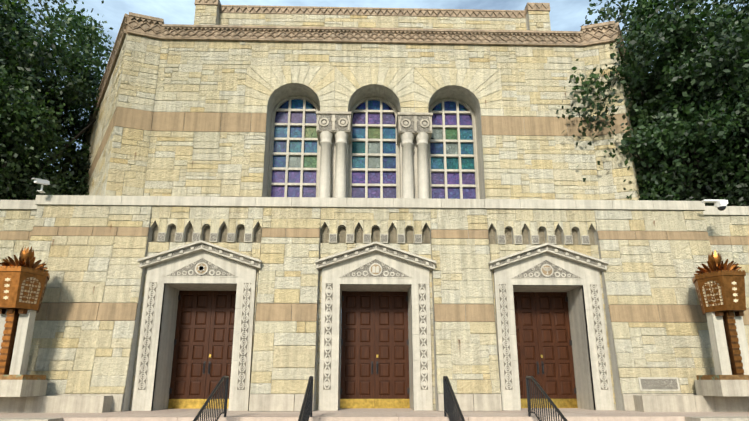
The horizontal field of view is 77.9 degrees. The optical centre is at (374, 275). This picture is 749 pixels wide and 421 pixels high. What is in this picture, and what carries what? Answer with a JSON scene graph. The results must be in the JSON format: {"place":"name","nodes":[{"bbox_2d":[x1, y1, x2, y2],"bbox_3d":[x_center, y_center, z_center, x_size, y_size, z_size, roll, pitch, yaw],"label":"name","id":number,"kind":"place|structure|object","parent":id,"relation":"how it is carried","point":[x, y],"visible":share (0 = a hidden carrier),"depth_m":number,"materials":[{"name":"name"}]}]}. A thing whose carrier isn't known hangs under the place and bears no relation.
{"place":"outdoors","nodes":[
{"label":"outdoors","id":0,"kind":"place"},
{"bbox_2d":[2,0,103,16],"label":"tree","id":1,"kind":"object","parent":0,"point":[44,5],"visible":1,"depth_m":13.35,"materials":[{"name":"green plant"}]},
{"bbox_2d":[138,282,607,389],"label":"ornament","id":2,"kind":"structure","parent":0,"point":[330,341],"depth_m":12.98,"materials":[{"name":"beige stone"}]},
{"bbox_2d":[319,131,429,197],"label":"columns","id":3,"kind":"structure","parent":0,"point":[407,139],"depth_m":15.95,"materials":[{"name":"beige stone"}]},
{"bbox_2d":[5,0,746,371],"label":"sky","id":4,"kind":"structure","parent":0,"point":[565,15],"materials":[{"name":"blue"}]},
{"label":"ground","id":5,"kind":"structure","parent":0,"visible":0},
{"bbox_2d":[0,0,115,199],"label":"tree","id":6,"kind":"object","parent":5,"relation":"on","point":[28,64],"depth_m":19.55,"materials":[{"name":"green plant"}]},
{"bbox_2d":[0,111,748,420],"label":"plinth blocks","id":7,"kind":"structure","parent":5,"relation":"on","point":[24,396],"depth_m":12.05,"materials":[{"name":"beige stone"}]},
{"bbox_2d":[0,246,745,372],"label":"lanterns","id":8,"kind":"object","parent":7,"relation":"on","point":[725,279],"visible":0.92,"depth_m":11.95,"materials":[{"name":"brown metal"}]},
{"bbox_2d":[3,277,737,305],"bbox_3d":[0.060,0.472,12.220,19.616,0.900,0.988,0,-13,-1],"label":"lantern glass","id":9,"kind":"object","parent":8,"relation":"attached to","point":[39,286],"visible":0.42,"depth_m":11.97,"materials":[{"name":"orange glass"}]},
{"bbox_2d":[19,252,721,265],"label":"flames","id":10,"kind":"object","parent":8,"relation":"attached to","point":[30,255],"visible":0.42,"depth_m":12.27,"materials":[{"name":"orange"}]},
{"bbox_2d":[0,256,745,374],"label":"lantern posts","id":11,"kind":"object","parent":8,"relation":"attached to","point":[723,314],"visible":0.54,"depth_m":11.90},
{"bbox_2d":[0,375,748,379],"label":"lantern base","id":12,"kind":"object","parent":8,"relation":"attached to","point":[699,377],"depth_m":11.58,"materials":[{"name":"beige stone"}]},
{"bbox_2d":[0,408,748,420],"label":"steps","id":13,"kind":"structure","parent":5,"relation":"on","point":[404,414],"depth_m":10.74,"materials":[{"name":"beige stone"}]},
{"bbox_2d":[169,291,576,407],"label":"doors","id":14,"kind":"structure","parent":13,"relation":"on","point":[374,324],"depth_m":14.04,"materials":[{"name":"brown wood"}]},
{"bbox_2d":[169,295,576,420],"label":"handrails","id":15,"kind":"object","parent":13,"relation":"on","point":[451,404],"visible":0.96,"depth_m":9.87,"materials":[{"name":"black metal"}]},
{"bbox_2d":[168,354,577,408],"bbox_3d":[0.011,3.138,13.791,12.052,1.560,0.010,0,-13,-1],"label":"door kick plate","id":16,"kind":"object","parent":13,"relation":"on","point":[344,403],"visible":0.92,"depth_m":13.64,"materials":[{"name":"gold metal"}]},
{"bbox_2d":[1,6,748,411],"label":"wall bricks","id":17,"kind":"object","parent":5,"relation":"on","point":[617,398],"visible":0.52,"depth_m":13.51,"materials":[{"name":"beige stone"}]},
{"bbox_2d":[84,0,631,142],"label":"cornice","id":18,"kind":"structure","parent":17,"relation":"attached to","point":[136,24],"depth_m":17.09,"materials":[{"name":"beige stone"}]},
{"bbox_2d":[150,65,595,244],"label":"temple voussoirs","id":19,"kind":"object","parent":17,"relation":"attached to","point":[403,78],"visible":0.96,"depth_m":16.65,"materials":[{"name":"beige stone"}]},
{"bbox_2d":[151,223,594,244],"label":"temple arcade niches","id":20,"kind":"object","parent":17,"relation":"in","point":[375,235],"visible":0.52,"depth_m":13.91,"materials":[{"name":"grey stone"}]},
{"bbox_2d":[271,99,475,198],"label":"stained glass windows","id":21,"kind":"structure","parent":17,"relation":"in","point":[373,162],"depth_m":16.93,"materials":[{"name":"multicoloured glass"}]},
{"bbox_2d":[0,5,748,410],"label":"stone wall","id":22,"kind":"structure","parent":17,"relation":"attached to","point":[288,349],"depth_m":13.89,"materials":[{"name":"beige stone"}]},
{"bbox_2d":[0,83,748,411],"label":"stone trim","id":23,"kind":"structure","parent":17,"relation":"attached to","point":[590,395],"depth_m":13.46,"materials":[{"name":"beige stone"}]},
{"bbox_2d":[0,107,748,324],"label":"stone bands","id":24,"kind":"object","parent":17,"relation":"attached to","point":[256,122],"visible":0.73,"depth_m":13.75,"materials":[{"name":"beige stone"}]},
{"bbox_2d":[32,178,727,207],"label":"security cameras","id":25,"kind":"object","parent":17,"relation":"attached to","point":[718,203],"visible":1,"depth_m":13.54,"materials":[{"name":"white plastic"}]},
{"bbox_2d":[717,206,725,210],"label":"security camera dome","id":26,"kind":"structure","parent":25,"relation":"attached to","point":[721,208],"depth_m":13.57,"materials":[{"name":"black plastic"}]},
{"bbox_2d":[141,114,677,388],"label":"temple carvings","id":27,"kind":"object","parent":17,"relation":"attached to","point":[659,384],"visible":0.83,"depth_m":13.48,"materials":[{"name":"beige stone"}]},
{"bbox_2d":[556,0,748,226],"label":"tree","id":28,"kind":"object","parent":5,"relation":"on","point":[697,114],"depth_m":15.92,"materials":[{"name":"green plant"}]}
]}

